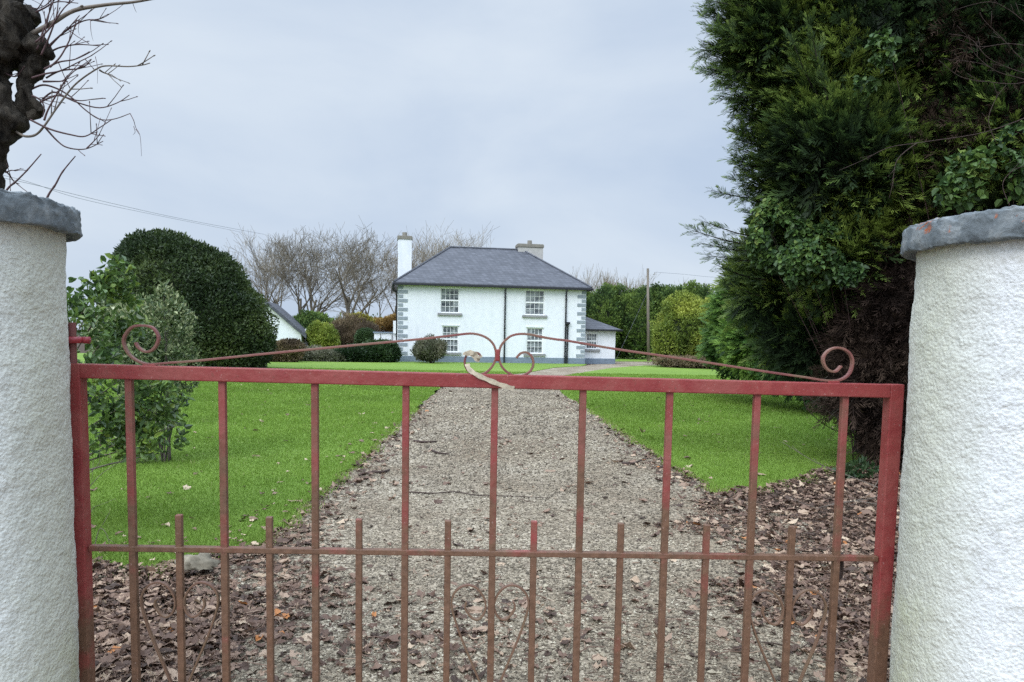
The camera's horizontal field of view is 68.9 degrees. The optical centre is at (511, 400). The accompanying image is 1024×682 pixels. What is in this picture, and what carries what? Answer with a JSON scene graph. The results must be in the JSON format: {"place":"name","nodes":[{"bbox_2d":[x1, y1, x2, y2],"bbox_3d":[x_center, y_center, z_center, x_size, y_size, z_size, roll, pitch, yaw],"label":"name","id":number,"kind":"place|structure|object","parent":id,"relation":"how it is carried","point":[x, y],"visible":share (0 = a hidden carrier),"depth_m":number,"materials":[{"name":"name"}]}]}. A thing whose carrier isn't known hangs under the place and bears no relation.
{"place":"outdoors","nodes":[
{"label":"outdoors","id":0,"kind":"place"},
{"bbox_2d":[6,154,41,190],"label":"shoot","id":1,"kind":"object","parent":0,"point":[10,185],"visible":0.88,"depth_m":3.33,"materials":[{"name":"plant"}]},
{"bbox_2d":[46,156,75,197],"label":"shoot","id":2,"kind":"object","parent":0,"point":[53,187],"visible":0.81,"depth_m":3.33,"materials":[{"name":"brown plant"}]},
{"bbox_2d":[3,175,238,231],"bbox_3d":[-19.328,-10.236,39.905,1.485,1.656,28.814,1,5,2],"label":"overhead wire","id":3,"kind":"object","parent":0,"point":[119,207],"visible":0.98,"depth_m":35.67,"materials":[{"name":"black metal"}]},
{"bbox_2d":[5,178,260,233],"bbox_3d":[-18.927,-10.214,40.302,0.820,1.769,30.068,1,5,4],"label":"overhead wire","id":4,"kind":"object","parent":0,"point":[121,205],"visible":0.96,"depth_m":35.59,"materials":[{"name":"black metal"}]},
{"bbox_2d":[3,0,761,328],"label":"sky","id":5,"kind":"structure","parent":0,"point":[585,131],"materials":[{"name":"grey"}]},
{"bbox_2d":[77,353,877,580],"bbox_3d":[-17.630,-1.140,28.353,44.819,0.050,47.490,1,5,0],"label":"lawn","id":6,"kind":"structure","parent":0,"point":[483,367],"depth_m":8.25,"materials":[{"name":"green plant"}]},
{"bbox_2d":[90,453,124,543],"bbox_3d":[-2.726,0.705,5.062,0.323,0.893,0.090,2,5,7],"label":"seedling","id":7,"kind":"object","parent":6,"relation":"on","point":[103,503],"visible":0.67,"depth_m":5.07,"materials":[{"name":"green plant"}]},
{"bbox_2d":[66,253,195,469],"bbox_3d":[-3.311,-0.072,5.775,1.726,2.146,1.081,4,6,32],"label":"broadleaf shrub","id":8,"kind":"object","parent":6,"relation":"on","point":[147,431],"visible":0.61,"depth_m":5.58,"materials":[{"name":"green plant"}]},
{"bbox_2d":[81,279,202,463],"bbox_3d":[-4.197,-0.324,8.540,1.336,2.146,1.155,3,5,21],"label":"variegated shrub","id":9,"kind":"object","parent":6,"relation":"on","point":[150,308],"visible":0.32,"depth_m":8.37,"materials":[{"name":"green plant"}]},
{"bbox_2d":[87,227,279,367],"bbox_3d":[-13.809,-4.269,31.700,8.102,6.159,6.589,1,5,0],"label":"evergreen tree","id":10,"kind":"object","parent":6,"relation":"on","point":[223,298],"visible":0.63,"depth_m":29.84,"materials":[{"name":"green plant"}]},
{"bbox_2d":[271,337,307,361],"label":"shrub","id":11,"kind":"object","parent":6,"relation":"on","point":[286,344],"visible":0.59,"depth_m":41.44,"materials":[{"name":"brown plant"}]},
{"bbox_2d":[305,319,340,348],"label":"shrub","id":12,"kind":"object","parent":6,"relation":"on","point":[322,333],"visible":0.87,"depth_m":50.74,"materials":[{"name":"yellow plant"}]},
{"bbox_2d":[299,344,348,361],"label":"shrub","id":13,"kind":"object","parent":6,"relation":"on","point":[325,355],"visible":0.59,"depth_m":43.33,"materials":[{"name":"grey plant"}]},
{"bbox_2d":[332,338,402,361],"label":"shrub","id":14,"kind":"object","parent":6,"relation":"on","point":[389,352],"visible":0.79,"depth_m":43.61,"materials":[{"name":"green plant"}]},
{"bbox_2d":[410,333,448,362],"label":"shrub","id":15,"kind":"object","parent":6,"relation":"on","point":[430,350],"visible":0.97,"depth_m":43.77,"materials":[{"name":"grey plant"}]},
{"bbox_2d":[77,335,899,627],"bbox_3d":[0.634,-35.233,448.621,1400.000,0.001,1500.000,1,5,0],"label":"ground","id":16,"kind":"structure","parent":0,"point":[81,348],"depth_m":7.09,"materials":[{"name":"soil"}]},
{"bbox_2d":[0,188,90,681],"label":"gate pillar","id":17,"kind":"structure","parent":16,"relation":"on","point":[39,618],"depth_m":2.39,"materials":[{"name":"paint"}]},
{"bbox_2d":[68,322,903,681],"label":"gate","id":18,"kind":"structure","parent":17,"relation":"attached to","point":[888,480],"depth_m":2.78,"materials":[{"name":"metal"}]},
{"bbox_2d":[463,350,514,390],"bbox_3d":[-0.085,-0.110,2.726,0.192,0.148,0.024,1,5,0],"label":"strap","id":19,"kind":"object","parent":18,"relation":"attached to","point":[475,356],"visible":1,"depth_m":2.72,"materials":[{"name":"beige fabric"}]},
{"bbox_2d":[0,0,154,191],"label":"pollard tree","id":20,"kind":"object","parent":16,"relation":"on","point":[27,53],"visible":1,"depth_m":4.44,"materials":[{"name":"brown plant"}]},
{"bbox_2d":[72,311,381,336],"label":"hedgerow","id":21,"kind":"object","parent":16,"relation":"on","point":[88,324],"depth_m":122.28,"materials":[{"name":"green plant"}]},
{"bbox_2d":[223,223,305,303],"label":"bare tree","id":22,"kind":"object","parent":16,"relation":"on","point":[273,280],"visible":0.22,"depth_m":78.23,"materials":[{"name":"plant"}]},
{"bbox_2d":[264,302,307,345],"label":"cottage","id":23,"kind":"structure","parent":16,"relation":"on","point":[290,326],"depth_m":50.34,"materials":[{"name":"paint"}]},
{"bbox_2d":[292,309,334,346],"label":"shrub","id":24,"kind":"object","parent":16,"relation":"on","point":[306,318],"visible":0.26,"depth_m":54.94,"materials":[{"name":"green plant"}]},
{"bbox_2d":[234,225,394,313],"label":"bare tree","id":25,"kind":"object","parent":16,"relation":"on","point":[283,267],"visible":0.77,"depth_m":70.73,"materials":[{"name":"plant"}]},
{"bbox_2d":[280,222,397,314],"bbox_3d":[-13.902,-9.975,63.613,8.534,12.095,11.108,3,5,18],"label":"bare tree","id":26,"kind":"object","parent":16,"relation":"on","point":[347,301],"visible":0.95,"depth_m":64.93,"materials":[{"name":"plant"}]},
{"bbox_2d":[329,311,381,344],"bbox_3d":[-11.715,-4.809,54.398,5.153,3.782,4.690,1,5,0],"label":"shrub","id":27,"kind":"object","parent":16,"relation":"on","point":[347,329],"visible":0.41,"depth_m":53.53,"materials":[{"name":"brown plant"}]},
{"bbox_2d":[346,311,375,322],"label":"shrub","id":28,"kind":"object","parent":16,"relation":"on","point":[370,319],"visible":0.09,"depth_m":59.45,"materials":[{"name":"yellow plant"}]},
{"bbox_2d":[353,327,375,343],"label":"shrub","id":29,"kind":"object","parent":16,"relation":"on","point":[361,335],"visible":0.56,"depth_m":51.86,"materials":[{"name":"green plant"}]},
{"bbox_2d":[303,230,453,317],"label":"bare tree","id":30,"kind":"object","parent":16,"relation":"on","point":[380,313],"visible":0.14,"depth_m":80.87,"materials":[{"name":"plant"}]},
{"bbox_2d":[373,312,395,331],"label":"shrub","id":31,"kind":"object","parent":16,"relation":"on","point":[386,323],"visible":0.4,"depth_m":60.97,"materials":[{"name":"brown plant"}]},
{"bbox_2d":[373,321,395,340],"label":"wall","id":32,"kind":"structure","parent":16,"relation":"on","point":[387,335],"depth_m":50.84,"materials":[{"name":"paint"}]},
{"bbox_2d":[364,218,497,285],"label":"bare tree","id":33,"kind":"object","parent":16,"relation":"on","point":[426,254],"visible":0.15,"depth_m":78.26,"materials":[{"name":"plant"}]},
{"bbox_2d":[391,232,622,363],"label":"house","id":34,"kind":"structure","parent":16,"relation":"on","point":[497,296],"depth_m":47.11,"materials":[{"name":"white paint"}]},
{"bbox_2d":[438,286,461,315],"bbox_3d":[-3.840,-6.182,46.208,1.512,1.822,0.240,0,5,-10],"label":"window","id":35,"kind":"structure","parent":34,"relation":"in","point":[449,297],"depth_m":46.26,"materials":[{"name":"white glass"}]},
{"bbox_2d":[441,324,460,354],"bbox_3d":[-3.826,-3.802,46.412,1.355,1.893,0.240,0,5,-10],"label":"window","id":36,"kind":"structure","parent":34,"relation":"in","point":[447,329],"depth_m":46.47,"materials":[{"name":"white glass"}]},
{"bbox_2d":[522,289,546,317],"bbox_3d":[1.445,-6.167,47.112,1.597,1.848,0.240,0,5,-10],"label":"window","id":37,"kind":"structure","parent":34,"relation":"in","point":[534,298],"depth_m":47.17,"materials":[{"name":"white glass"}]},
{"bbox_2d":[524,326,545,355],"bbox_3d":[1.445,-3.775,47.315,1.406,1.902,0.240,0,5,-10],"label":"window","id":38,"kind":"structure","parent":34,"relation":"in","point":[534,345],"depth_m":47.38,"materials":[{"name":"white glass"}]},
{"bbox_2d":[585,331,599,351],"bbox_3d":[5.245,-3.895,49.074,1.097,1.318,0.240,0,5,-10],"label":"window","id":39,"kind":"structure","parent":34,"relation":"in","point":[591,336],"depth_m":49.10,"materials":[{"name":"clear glass"}]},
{"bbox_2d":[569,263,629,292],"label":"bare tree","id":40,"kind":"object","parent":16,"relation":"on","point":[588,280],"visible":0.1,"depth_m":85.25,"materials":[{"name":"plant"}]},
{"bbox_2d":[592,264,656,291],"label":"bare tree","id":41,"kind":"object","parent":16,"relation":"on","point":[604,278],"visible":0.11,"depth_m":86.93,"materials":[{"name":"plant"}]},
{"bbox_2d":[586,280,715,358],"bbox_3d":[12.674,-6.768,64.057,16.900,7.638,6.273,1,5,0],"label":"hedge","id":42,"kind":"object","parent":16,"relation":"on","point":[618,306],"visible":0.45,"depth_m":62.69,"materials":[{"name":"green plant"}]},
{"bbox_2d":[647,268,654,360],"bbox_3d":[10.595,-6.502,57.643,0.637,7.337,0.243,1,5,0],"label":"utility pole","id":43,"kind":"object","parent":16,"relation":"on","point":[648,338],"visible":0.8,"depth_m":57.58,"materials":[{"name":"brown wood"}]},
{"bbox_2d":[784,443,878,509],"bbox_3d":[3.180,0.822,7.245,1.046,0.996,2.851,6,7,44],"label":"bramble","id":44,"kind":"object","parent":16,"relation":"on","point":[851,469],"visible":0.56,"depth_m":8.21,"materials":[{"name":"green plant"}]},
{"bbox_2d":[679,0,990,471],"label":"conifer","id":45,"kind":"object","parent":16,"relation":"on","point":[813,125],"visible":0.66,"depth_m":8.63,"materials":[{"name":"green plant"}]},
{"bbox_2d":[745,196,869,459],"bbox_3d":[3.785,-0.770,8.857,2.002,3.271,1.161,0,5,-11],"label":"ivy","id":46,"kind":"object","parent":45,"relation":"attached to","point":[800,250],"visible":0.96,"depth_m":8.61,"materials":[{"name":"green plant"}]},
{"bbox_2d":[802,376,876,457],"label":"dead branches","id":47,"kind":"object","parent":45,"relation":"attached to","point":[818,398],"visible":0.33,"depth_m":8.79,"materials":[{"name":"brown plant"}]},
{"bbox_2d":[852,28,1023,224],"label":"ivy","id":48,"kind":"object","parent":45,"relation":"attached to","point":[965,173],"visible":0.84,"depth_m":7.45,"materials":[{"name":"green plant"}]},
{"bbox_2d":[841,0,1023,205],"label":"bare sapling","id":49,"kind":"object","parent":16,"relation":"on","point":[975,80],"visible":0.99,"depth_m":6.97,"materials":[{"name":"plant"}]},
{"bbox_2d":[870,0,1023,261],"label":"conifer","id":50,"kind":"object","parent":16,"relation":"on","point":[960,107],"visible":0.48,"depth_m":7.96,"materials":[{"name":"green plant"}]},
{"bbox_2d":[93,362,895,681],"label":"driveway","id":51,"kind":"structure","parent":0,"point":[481,520],"depth_m":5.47,"materials":[{"name":"grey gravel"}]},
{"bbox_2d":[371,469,389,472],"bbox_3d":[-1.418,0.781,8.255,0.246,0.044,0.132,-3,6,-43],"label":"stick","id":52,"kind":"object","parent":51,"relation":"on","point":[376,471],"visible":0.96,"depth_m":8.19,"materials":[{"name":"wood"}]},
{"bbox_2d":[414,440,436,442],"bbox_3d":[-1.246,0.587,10.674,0.333,0.047,0.183,1,5,0],"label":"stick","id":53,"kind":"object","parent":51,"relation":"on","point":[419,441],"visible":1,"depth_m":10.63,"materials":[{"name":"wood"}]},
{"bbox_2d":[429,449,448,454],"bbox_3d":[-0.981,0.668,9.731,0.113,0.043,0.453,-3,6,-38],"label":"stick","id":54,"kind":"object","parent":51,"relation":"on","point":[432,450],"visible":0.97,"depth_m":9.61,"materials":[{"name":"wood"}]},
{"bbox_2d":[409,491,545,497],"bbox_3d":[-0.320,0.891,7.125,1.400,0.025,0.170,2,5,8],"label":"stick","id":55,"kind":"object","parent":51,"relation":"on","point":[464,493],"visible":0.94,"depth_m":7.11,"materials":[{"name":"wood"}]},
{"bbox_2d":[90,384,901,681],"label":"fallen leaves","id":56,"kind":"object","parent":51,"relation":"on","point":[118,663],"depth_m":4.26,"materials":[{"name":"brown plant"}]},
{"bbox_2d":[174,553,220,570],"bbox_3d":[-1.920,0.973,4.555,0.273,0.089,0.170,0,5,-11],"label":"stone","id":57,"kind":"object","parent":56,"relation":"on","point":[202,561],"visible":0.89,"depth_m":4.53,"materials":[{"name":"grey stone"}]},
{"bbox_2d":[621,459,641,464],"bbox_3d":[1.533,0.756,9.209,0.137,0.043,0.445,5,6,43],"label":"stick","id":58,"kind":"object","parent":51,"relation":"on","point":[628,463],"visible":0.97,"depth_m":9.07,"materials":[{"name":"wood"}]},
{"bbox_2d":[889,205,1023,681],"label":"gate pillar","id":59,"kind":"structure","parent":51,"relation":"on","point":[958,611],"depth_m":2.39,"materials":[{"name":"paint"}]},
{"bbox_2d":[615,356,652,361],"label":"lawn","id":60,"kind":"structure","parent":0,"point":[629,360],"depth_m":59.13,"materials":[{"name":"green plant"}]},
{"bbox_2d":[560,365,869,490],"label":"lawn","id":61,"kind":"structure","parent":0,"point":[651,369],"depth_m":12.06,"materials":[{"name":"green plant"}]},
{"bbox_2d":[648,288,710,365],"bbox_3d":[11.113,-4.460,46.250,5.250,4.925,4.517,1,5,0],"label":"bush","id":62,"kind":"object","parent":61,"relation":"on","point":[675,330],"visible":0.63,"depth_m":45.06,"materials":[{"name":"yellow plant"}]},
{"bbox_2d":[644,354,716,368],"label":"bush","id":63,"kind":"object","parent":61,"relation":"on","point":[666,362],"visible":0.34,"depth_m":43.48,"materials":[{"name":"brown plant"}]},
{"bbox_2d":[694,277,838,411],"bbox_3d":[6.495,-1.735,17.896,3.482,3.998,6.737,1,5,0],"label":"conifer","id":64,"kind":"object","parent":61,"relation":"on","point":[719,346],"visible":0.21,"depth_m":17.95,"materials":[{"name":"green plant"}]}
]}

